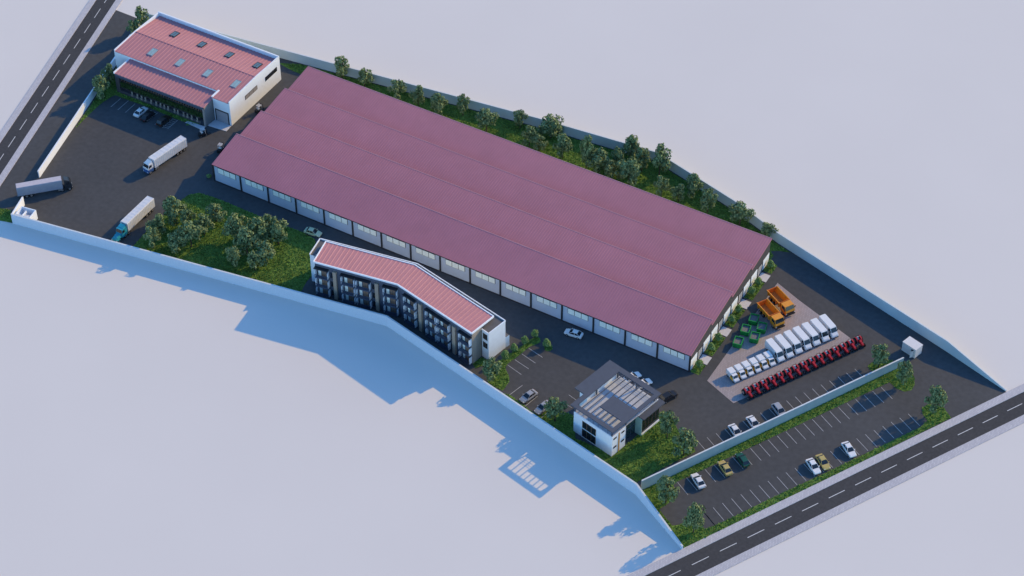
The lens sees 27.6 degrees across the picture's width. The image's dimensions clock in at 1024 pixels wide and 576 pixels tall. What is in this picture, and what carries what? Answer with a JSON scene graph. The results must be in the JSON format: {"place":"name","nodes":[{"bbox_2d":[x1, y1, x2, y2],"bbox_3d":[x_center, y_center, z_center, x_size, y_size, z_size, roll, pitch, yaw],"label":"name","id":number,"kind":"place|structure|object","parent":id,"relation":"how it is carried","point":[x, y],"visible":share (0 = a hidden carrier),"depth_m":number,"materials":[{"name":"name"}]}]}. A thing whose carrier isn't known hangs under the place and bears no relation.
{"place":"outdoors","nodes":[
{"label":"outdoors","id":0,"kind":"place"},
{"bbox_2d":[0,0,95,142],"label":"pavement","id":1,"kind":"structure","parent":0,"point":[43,72],"depth_m":535.54,"materials":[{"name":"grey concrete"}]},
{"bbox_2d":[0,0,114,173],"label":"road","id":2,"kind":"structure","parent":0,"point":[50,82],"depth_m":532.42,"materials":[{"name":"black asphalt"}]},
{"bbox_2d":[0,0,121,185],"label":"pavement","id":3,"kind":"structure","parent":0,"point":[54,97],"depth_m":528.98,"materials":[{"name":"grey concrete"}]},
{"bbox_2d":[77,68,197,125],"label":"lawn","id":4,"kind":"structure","parent":0,"point":[113,94],"depth_m":526.22,"materials":[{"name":"plant"}]},
{"bbox_2d":[91,75,110,98],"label":"tree","id":5,"kind":"object","parent":4,"relation":"on","point":[98,82],"visible":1,"depth_m":524.24,"materials":[{"name":"green plant"}]},
{"bbox_2d":[100,63,114,83],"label":"tree","id":6,"kind":"object","parent":4,"relation":"on","point":[108,72],"visible":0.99,"depth_m":528.78,"materials":[{"name":"green plant"}]},
{"bbox_2d":[134,5,148,25],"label":"tree","id":7,"kind":"object","parent":4,"relation":"on","point":[140,19],"visible":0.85,"depth_m":543.57,"materials":[{"name":"green plant"}]},
{"bbox_2d":[135,193,315,291],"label":"lawn","id":8,"kind":"structure","parent":0,"point":[229,264],"depth_m":486.37,"materials":[{"name":"plant"}]},
{"bbox_2d":[143,226,161,247],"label":"tree","id":9,"kind":"object","parent":8,"relation":"on","point":[152,235],"visible":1,"depth_m":483.43,"materials":[{"name":"green plant"}]},
{"bbox_2d":[146,213,166,233],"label":"tree","id":10,"kind":"object","parent":8,"relation":"on","point":[157,221],"visible":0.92,"depth_m":487.14,"materials":[{"name":"green plant"}]},
{"bbox_2d":[161,195,186,225],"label":"tree","id":11,"kind":"object","parent":8,"relation":"on","point":[169,203],"visible":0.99,"depth_m":489.43,"materials":[{"name":"green plant"}]},
{"bbox_2d":[167,230,187,253],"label":"tree","id":12,"kind":"object","parent":8,"relation":"on","point":[175,240],"visible":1,"depth_m":482.60,"materials":[{"name":"green plant"}]},
{"bbox_2d":[179,208,196,223],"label":"tree","id":13,"kind":"object","parent":8,"relation":"on","point":[185,214],"visible":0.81,"depth_m":488.58,"materials":[{"name":"green plant"}]},
{"bbox_2d":[176,219,203,246],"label":"tree","id":14,"kind":"object","parent":8,"relation":"on","point":[190,230],"visible":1,"depth_m":483.26,"materials":[{"name":"green plant"}]},
{"bbox_2d":[192,213,214,235],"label":"tree","id":15,"kind":"object","parent":8,"relation":"on","point":[202,221],"visible":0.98,"depth_m":487.03,"materials":[{"name":"green plant"}]},
{"bbox_2d":[204,203,226,221],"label":"tree","id":16,"kind":"object","parent":8,"relation":"on","point":[214,210],"visible":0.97,"depth_m":490.78,"materials":[{"name":"green plant"}]},
{"bbox_2d":[225,244,239,266],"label":"tree","id":17,"kind":"object","parent":8,"relation":"on","point":[233,252],"visible":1,"depth_m":479.04,"materials":[{"name":"green plant"}]},
{"bbox_2d":[221,212,248,237],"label":"tree","id":18,"kind":"object","parent":8,"relation":"on","point":[233,225],"visible":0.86,"depth_m":484.69,"materials":[{"name":"green plant"}]},
{"bbox_2d":[233,225,260,254],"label":"tree","id":19,"kind":"object","parent":8,"relation":"on","point":[243,239],"visible":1,"depth_m":480.69,"materials":[{"name":"green plant"}]},
{"bbox_2d":[247,250,263,270],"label":"tree","id":20,"kind":"object","parent":8,"relation":"on","point":[253,259],"visible":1,"depth_m":478.36,"materials":[{"name":"green plant"}]},
{"bbox_2d":[247,216,267,240],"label":"tree","id":21,"kind":"object","parent":8,"relation":"on","point":[256,223],"visible":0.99,"depth_m":481.79,"materials":[{"name":"green plant"}]},
{"bbox_2d":[252,239,275,265],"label":"tree","id":22,"kind":"object","parent":8,"relation":"on","point":[267,251],"visible":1,"depth_m":479.39,"materials":[{"name":"green plant"}]},
{"bbox_2d":[260,214,281,241],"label":"tree","id":23,"kind":"object","parent":8,"relation":"on","point":[267,218],"visible":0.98,"depth_m":483.89,"materials":[{"name":"green plant"}]},
{"bbox_2d":[267,218,288,244],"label":"tree","id":24,"kind":"object","parent":8,"relation":"on","point":[279,228],"visible":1,"depth_m":484.34,"materials":[{"name":"green plant"}]},
{"bbox_2d":[211,66,771,371],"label":"warehouse","id":25,"kind":"structure","parent":0,"point":[648,274],"depth_m":486.16,"materials":[{"name":"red metal"}]},
{"bbox_2d":[0,0,1023,575],"bbox_3d":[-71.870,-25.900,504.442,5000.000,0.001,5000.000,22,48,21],"label":"ground","id":26,"kind":"structure","parent":0,"point":[160,420],"depth_m":467.56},
{"bbox_2d":[11,213,682,548],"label":"boundary wall","id":27,"kind":"structure","parent":26,"relation":"on","point":[610,471],"depth_m":468.65,"materials":[{"name":"paint"}]},
{"bbox_2d":[0,10,1005,528],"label":"asphalt yard","id":28,"kind":"structure","parent":26,"relation":"on","point":[110,146],"depth_m":466.60,"materials":[{"name":"black asphalt"}]},
{"bbox_2d":[15,206,37,219],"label":"guard hut","id":29,"kind":"object","parent":28,"relation":"on","point":[27,212],"visible":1,"depth_m":492.99,"materials":[{"name":"white paint"}]},
{"bbox_2d":[15,176,72,198],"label":"lorry","id":30,"kind":"object","parent":28,"relation":"on","point":[29,188],"visible":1,"depth_m":499.09,"materials":[{"name":"metal"}]},
{"bbox_2d":[37,16,144,177],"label":"boundary wall","id":31,"kind":"structure","parent":28,"relation":"on","point":[68,130],"depth_m":516.77,"materials":[{"name":"white paint"}]},
{"bbox_2d":[112,196,154,242],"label":"lorry","id":32,"kind":"object","parent":28,"relation":"on","point":[137,214],"visible":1,"depth_m":490.51,"materials":[{"name":"grey metal"}]},
{"bbox_2d":[142,135,186,173],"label":"lorry","id":33,"kind":"object","parent":28,"relation":"on","point":[155,160],"visible":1,"depth_m":507.44,"materials":[{"name":"grey metal"}]},
{"bbox_2d":[113,11,280,126],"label":"showroom hall","id":34,"kind":"structure","parent":28,"relation":"on","point":[188,71],"depth_m":525.49,"materials":[{"name":"red paint"}]},
{"bbox_2d":[215,108,229,124],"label":"roller door","id":35,"kind":"structure","parent":34,"relation":"in","point":[222,116],"depth_m":519.13,"materials":[{"name":"grey metal"}]},
{"bbox_2d":[208,119,230,130],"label":"concrete path","id":36,"kind":"structure","parent":28,"relation":"on","point":[217,124],"depth_m":519.50,"materials":[{"name":"grey concrete"}]},
{"bbox_2d":[304,227,321,237],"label":"car","id":37,"kind":"object","parent":28,"relation":"on","point":[312,231],"visible":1,"depth_m":489.55,"materials":[{"name":"paint"}]},
{"bbox_2d":[309,238,508,365],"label":"apartment block","id":38,"kind":"structure","parent":28,"relation":"on","point":[447,316],"depth_m":465.51,"materials":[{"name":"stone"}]},
{"bbox_2d":[519,389,537,402],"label":"car","id":39,"kind":"object","parent":28,"relation":"on","point":[527,396],"visible":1,"depth_m":451.20,"materials":[{"name":"silver metal"}]},
{"bbox_2d":[564,328,583,339],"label":"car","id":40,"kind":"object","parent":28,"relation":"on","point":[576,334],"visible":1,"depth_m":465.16,"materials":[{"name":"white paint"}]},
{"bbox_2d":[145,13,1006,390],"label":"boundary wall","id":41,"kind":"structure","parent":28,"relation":"on","point":[921,329],"depth_m":499.72,"materials":[{"name":"paint"}]},
{"bbox_2d":[571,360,664,456],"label":"office building","id":42,"kind":"structure","parent":28,"relation":"on","point":[614,411],"depth_m":441.74,"materials":[{"name":"white paint"}]},
{"bbox_2d":[659,390,677,403],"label":"car","id":43,"kind":"object","parent":28,"relation":"on","point":[666,397],"visible":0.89,"depth_m":450.90,"materials":[{"name":"black paint"}]},
{"bbox_2d":[690,473,705,488],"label":"car","id":44,"kind":"object","parent":28,"relation":"on","point":[696,478],"visible":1,"depth_m":433.43,"materials":[{"name":"white paint"}]},
{"bbox_2d":[717,460,732,475],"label":"car","id":45,"kind":"object","parent":28,"relation":"on","point":[723,465],"visible":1,"depth_m":435.98,"materials":[{"name":"yellow paint"}]},
{"bbox_2d":[735,452,749,467],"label":"car","id":46,"kind":"object","parent":28,"relation":"on","point":[742,459],"visible":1,"depth_m":437.58,"materials":[{"name":"green paint"}]},
{"bbox_2d":[641,357,903,489],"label":"boundary wall","id":47,"kind":"structure","parent":28,"relation":"on","point":[670,471],"depth_m":444.11,"materials":[{"name":"paint"}]},
{"bbox_2d":[707,283,859,402],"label":"paved court","id":48,"kind":"object","parent":28,"relation":"on","point":[723,384],"visible":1,"depth_m":462.03,"materials":[{"name":"grey concrete"}]},
{"bbox_2d":[726,367,739,382],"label":"truck","id":49,"kind":"object","parent":48,"relation":"on","point":[731,373],"visible":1,"depth_m":455.32,"materials":[{"name":"white paint"}]},
{"bbox_2d":[755,354,768,369],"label":"truck","id":50,"kind":"object","parent":48,"relation":"on","point":[761,360],"visible":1,"depth_m":458.15,"materials":[{"name":"white paint"}]},
{"bbox_2d":[757,298,785,329],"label":"dump truck","id":51,"kind":"object","parent":48,"relation":"on","point":[771,312],"visible":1,"depth_m":468.33,"materials":[{"name":"orange metal"}]},
{"bbox_2d":[765,338,784,362],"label":"van","id":52,"kind":"object","parent":48,"relation":"on","point":[774,348],"visible":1,"depth_m":459.85,"materials":[{"name":"white paint"}]},
{"bbox_2d":[767,286,795,316],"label":"dump truck","id":53,"kind":"object","parent":48,"relation":"on","point":[779,297],"visible":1,"depth_m":471.44,"materials":[{"name":"orange metal"}]},
{"bbox_2d":[774,334,793,358],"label":"van","id":54,"kind":"object","parent":48,"relation":"on","point":[781,341],"visible":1,"depth_m":460.61,"materials":[{"name":"white paint"}]},
{"bbox_2d":[783,330,802,354],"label":"van","id":55,"kind":"object","parent":48,"relation":"on","point":[791,338],"visible":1,"depth_m":461.55,"materials":[{"name":"white paint"}]},
{"bbox_2d":[792,326,811,350],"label":"van","id":56,"kind":"object","parent":48,"relation":"on","point":[799,333],"visible":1,"depth_m":462.52,"materials":[{"name":"white paint"}]},
{"bbox_2d":[801,322,820,346],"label":"van","id":57,"kind":"object","parent":48,"relation":"on","point":[807,328],"visible":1,"depth_m":463.39,"materials":[{"name":"white paint"}]},
{"bbox_2d":[809,318,829,342],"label":"van","id":58,"kind":"object","parent":48,"relation":"on","point":[816,324],"visible":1,"depth_m":464.31,"materials":[{"name":"white paint"}]},
{"bbox_2d":[818,314,838,338],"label":"van","id":59,"kind":"object","parent":48,"relation":"on","point":[829,325],"visible":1,"depth_m":465.19,"materials":[{"name":"white paint"}]},
{"bbox_2d":[677,369,919,524],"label":"parking lines","id":60,"kind":"object","parent":28,"relation":"on","point":[796,443],"visible":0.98,"depth_m":443.07,"materials":[{"name":"paint"}]},
{"bbox_2d":[805,458,820,474],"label":"car","id":61,"kind":"object","parent":28,"relation":"on","point":[812,464],"visible":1,"depth_m":436.55,"materials":[{"name":"white paint"}]},
{"bbox_2d":[815,453,830,469],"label":"car","id":62,"kind":"object","parent":28,"relation":"on","point":[821,459],"visible":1,"depth_m":437.44,"materials":[{"name":"yellow paint"}]},
{"bbox_2d":[841,441,856,457],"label":"car","id":63,"kind":"object","parent":28,"relation":"on","point":[847,447],"visible":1,"depth_m":439.99,"materials":[{"name":"white paint"}]},
{"bbox_2d":[901,336,922,357],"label":"site cabin","id":64,"kind":"object","parent":28,"relation":"on","point":[911,347],"visible":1,"depth_m":460.71,"materials":[{"name":"grey metal"}]},
{"bbox_2d":[488,337,539,389],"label":"lawn","id":65,"kind":"structure","parent":0,"point":[508,361],"depth_m":459.24,"materials":[{"name":"plant"}]},
{"bbox_2d":[482,357,502,381],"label":"tree","id":66,"kind":"object","parent":65,"relation":"on","point":[491,368],"visible":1,"depth_m":452.52,"materials":[{"name":"green plant"}]},
{"bbox_2d":[280,63,790,259],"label":"lawn","id":67,"kind":"structure","parent":0,"point":[298,68],"depth_m":512.05,"materials":[{"name":"plant"}]},
{"bbox_2d":[334,55,349,77],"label":"tree","id":68,"kind":"object","parent":67,"relation":"on","point":[340,60],"visible":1,"depth_m":530.03,"materials":[{"name":"green plant"}]},
{"bbox_2d":[358,67,373,86],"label":"tree","id":69,"kind":"object","parent":67,"relation":"on","point":[365,78],"visible":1,"depth_m":528.37,"materials":[{"name":"green plant"}]},
{"bbox_2d":[387,79,406,99],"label":"tree","id":70,"kind":"object","parent":67,"relation":"on","point":[398,85],"visible":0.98,"depth_m":523.78,"materials":[{"name":"green plant"}]},
{"bbox_2d":[408,85,424,105],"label":"tree","id":71,"kind":"object","parent":67,"relation":"on","point":[418,95],"visible":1,"depth_m":522.18,"materials":[{"name":"green plant"}]},
{"bbox_2d":[430,93,448,115],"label":"tree","id":72,"kind":"object","parent":67,"relation":"on","point":[438,103],"visible":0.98,"depth_m":519.06,"materials":[{"name":"green plant"}]},
{"bbox_2d":[456,93,469,114],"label":"tree","id":73,"kind":"object","parent":67,"relation":"on","point":[463,102],"visible":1,"depth_m":518.99,"materials":[{"name":"green plant"}]},
{"bbox_2d":[475,107,499,131],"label":"tree","id":74,"kind":"object","parent":67,"relation":"on","point":[486,117],"visible":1,"depth_m":514.22,"materials":[{"name":"green plant"}]},
{"bbox_2d":[513,109,527,128],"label":"tree","id":75,"kind":"object","parent":67,"relation":"on","point":[519,116],"visible":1,"depth_m":515.84,"materials":[{"name":"green plant"}]},
{"bbox_2d":[521,125,536,146],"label":"tree","id":76,"kind":"object","parent":67,"relation":"on","point":[530,134],"visible":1,"depth_m":510.64,"materials":[{"name":"green plant"}]},
{"bbox_2d":[532,133,547,150],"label":"tree","id":77,"kind":"object","parent":67,"relation":"on","point":[538,141],"visible":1,"depth_m":509.70,"materials":[{"name":"green plant"}]},
{"bbox_2d":[536,113,563,137],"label":"tree","id":78,"kind":"object","parent":67,"relation":"on","point":[551,122],"visible":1,"depth_m":512.74,"materials":[{"name":"green plant"}]},
{"bbox_2d":[552,133,573,157],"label":"tree","id":79,"kind":"object","parent":67,"relation":"on","point":[563,145],"visible":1,"depth_m":506.74,"materials":[{"name":"green plant"}]},
{"bbox_2d":[579,135,593,167],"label":"tree","id":80,"kind":"object","parent":67,"relation":"on","point":[586,142],"visible":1,"depth_m":502.79,"materials":[{"name":"green plant"}]},
{"bbox_2d":[585,147,609,172],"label":"tree","id":81,"kind":"object","parent":67,"relation":"on","point":[597,160],"visible":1,"depth_m":503.26,"materials":[{"name":"green plant"}]},
{"bbox_2d":[602,159,622,179],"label":"tree","id":82,"kind":"object","parent":67,"relation":"on","point":[609,168],"visible":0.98,"depth_m":502.25,"materials":[{"name":"green plant"}]},
{"bbox_2d":[610,146,625,165],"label":"tree","id":83,"kind":"object","parent":67,"relation":"on","point":[617,153],"visible":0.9,"depth_m":504.14,"materials":[{"name":"green plant"}]},
{"bbox_2d":[617,156,641,185],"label":"tree","id":84,"kind":"object","parent":67,"relation":"on","point":[629,165],"visible":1,"depth_m":498.87,"materials":[{"name":"green plant"}]},
{"bbox_2d":[623,134,640,157],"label":"tree","id":85,"kind":"object","parent":67,"relation":"on","point":[630,143],"visible":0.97,"depth_m":505.76,"materials":[{"name":"green plant"}]},
{"bbox_2d":[636,147,650,170],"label":"tree","id":86,"kind":"object","parent":67,"relation":"on","point":[642,154],"visible":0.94,"depth_m":503.61,"materials":[{"name":"green plant"}]},
{"bbox_2d":[652,142,671,175],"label":"tree","id":87,"kind":"object","parent":67,"relation":"on","point":[662,154],"visible":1,"depth_m":500.83,"materials":[{"name":"green plant"}]},
{"bbox_2d":[653,175,670,195],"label":"tree","id":88,"kind":"object","parent":67,"relation":"on","point":[661,184],"visible":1,"depth_m":496.83,"materials":[{"name":"green plant"}]},
{"bbox_2d":[669,183,684,201],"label":"tree","id":89,"kind":"object","parent":67,"relation":"on","point":[679,191],"visible":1,"depth_m":496.29,"materials":[{"name":"green plant"}]},
{"bbox_2d":[686,173,703,197],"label":"tree","id":90,"kind":"object","parent":67,"relation":"on","point":[694,183],"visible":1,"depth_m":496.68,"materials":[{"name":"green plant"}]},
{"bbox_2d":[699,188,718,212],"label":"tree","id":91,"kind":"object","parent":67,"relation":"on","point":[707,198],"visible":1,"depth_m":491.81,"materials":[{"name":"green plant"}]},
{"bbox_2d":[728,200,755,225],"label":"tree","id":92,"kind":"object","parent":67,"relation":"on","point":[742,211],"visible":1,"depth_m":489.18,"materials":[{"name":"green plant"}]},
{"bbox_2d":[760,222,778,236],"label":"tree","id":93,"kind":"object","parent":67,"relation":"on","point":[766,228],"visible":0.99,"depth_m":487.07,"materials":[{"name":"green plant"}]},
{"bbox_2d":[505,394,695,482],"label":"lawn","id":94,"kind":"structure","parent":0,"point":[634,453],"depth_m":441.23,"materials":[{"name":"plant"}]},
{"bbox_2d":[543,396,568,420],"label":"tree","id":95,"kind":"object","parent":94,"relation":"on","point":[552,406],"visible":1,"depth_m":443.77,"materials":[{"name":"green plant"}]},
{"bbox_2d":[658,410,678,437],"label":"tree","id":96,"kind":"object","parent":94,"relation":"on","point":[666,423],"visible":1,"depth_m":439.72,"materials":[{"name":"green plant"}]},
{"bbox_2d":[671,427,697,456],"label":"tree","id":97,"kind":"object","parent":94,"relation":"on","point":[685,435],"visible":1,"depth_m":436.52,"materials":[{"name":"green plant"}]},
{"bbox_2d":[692,265,776,374],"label":"lawn","id":98,"kind":"structure","parent":0,"point":[733,324],"depth_m":469.09,"materials":[{"name":"plant"}]},
{"bbox_2d":[643,367,950,547],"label":"lawn","id":99,"kind":"structure","parent":0,"point":[768,503],"depth_m":440.61,"materials":[{"name":"plant"}]},
{"bbox_2d":[0,63,949,545],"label":"grass","id":100,"kind":"structure","parent":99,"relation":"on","point":[570,431],"depth_m":482.32,"materials":[{"name":"green plant"}]},
{"bbox_2d":[656,475,679,502],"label":"tree","id":101,"kind":"object","parent":99,"relation":"on","point":[663,487],"visible":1,"depth_m":426.65,"materials":[{"name":"green plant"}]},
{"bbox_2d":[682,501,705,532],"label":"tree","id":102,"kind":"object","parent":99,"relation":"on","point":[695,512],"visible":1,"depth_m":421.13,"materials":[{"name":"green plant"}]},
{"bbox_2d":[896,360,913,384],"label":"tree","id":103,"kind":"object","parent":99,"relation":"on","point":[906,370],"visible":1,"depth_m":451.74,"materials":[{"name":"green plant"}]},
{"bbox_2d":[924,385,947,412],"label":"tree","id":104,"kind":"object","parent":99,"relation":"on","point":[936,398],"visible":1,"depth_m":445.07,"materials":[{"name":"green plant"}]},
{"bbox_2d":[627,384,1023,575],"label":"pavement","id":105,"kind":"structure","parent":0,"point":[801,495],"depth_m":434.43,"materials":[{"name":"grey concrete"}]},
{"bbox_2d":[646,392,1023,575],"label":"road","id":106,"kind":"structure","parent":0,"point":[769,526],"depth_m":433.00,"materials":[{"name":"black asphalt"}]},
{"bbox_2d":[669,404,1020,575],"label":"lane dashes","id":107,"kind":"object","parent":106,"relation":"on","point":[844,490],"visible":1,"depth_m":432.78,"materials":[{"name":"paint"}]},
{"bbox_2d":[696,415,1023,575],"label":"pavement","id":108,"kind":"structure","parent":0,"point":[841,508],"depth_m":431.47,"materials":[{"name":"grey concrete"}]},
{"bbox_2d":[868,360,892,370],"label":"lawn","id":109,"kind":"structure","parent":0,"point":[875,367],"depth_m":459.12,"materials":[{"name":"plant"}]},
{"bbox_2d":[871,343,889,366],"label":"tree","id":110,"kind":"object","parent":109,"relation":"on","point":[881,356],"visible":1,"depth_m":455.39,"materials":[{"name":"green plant"}]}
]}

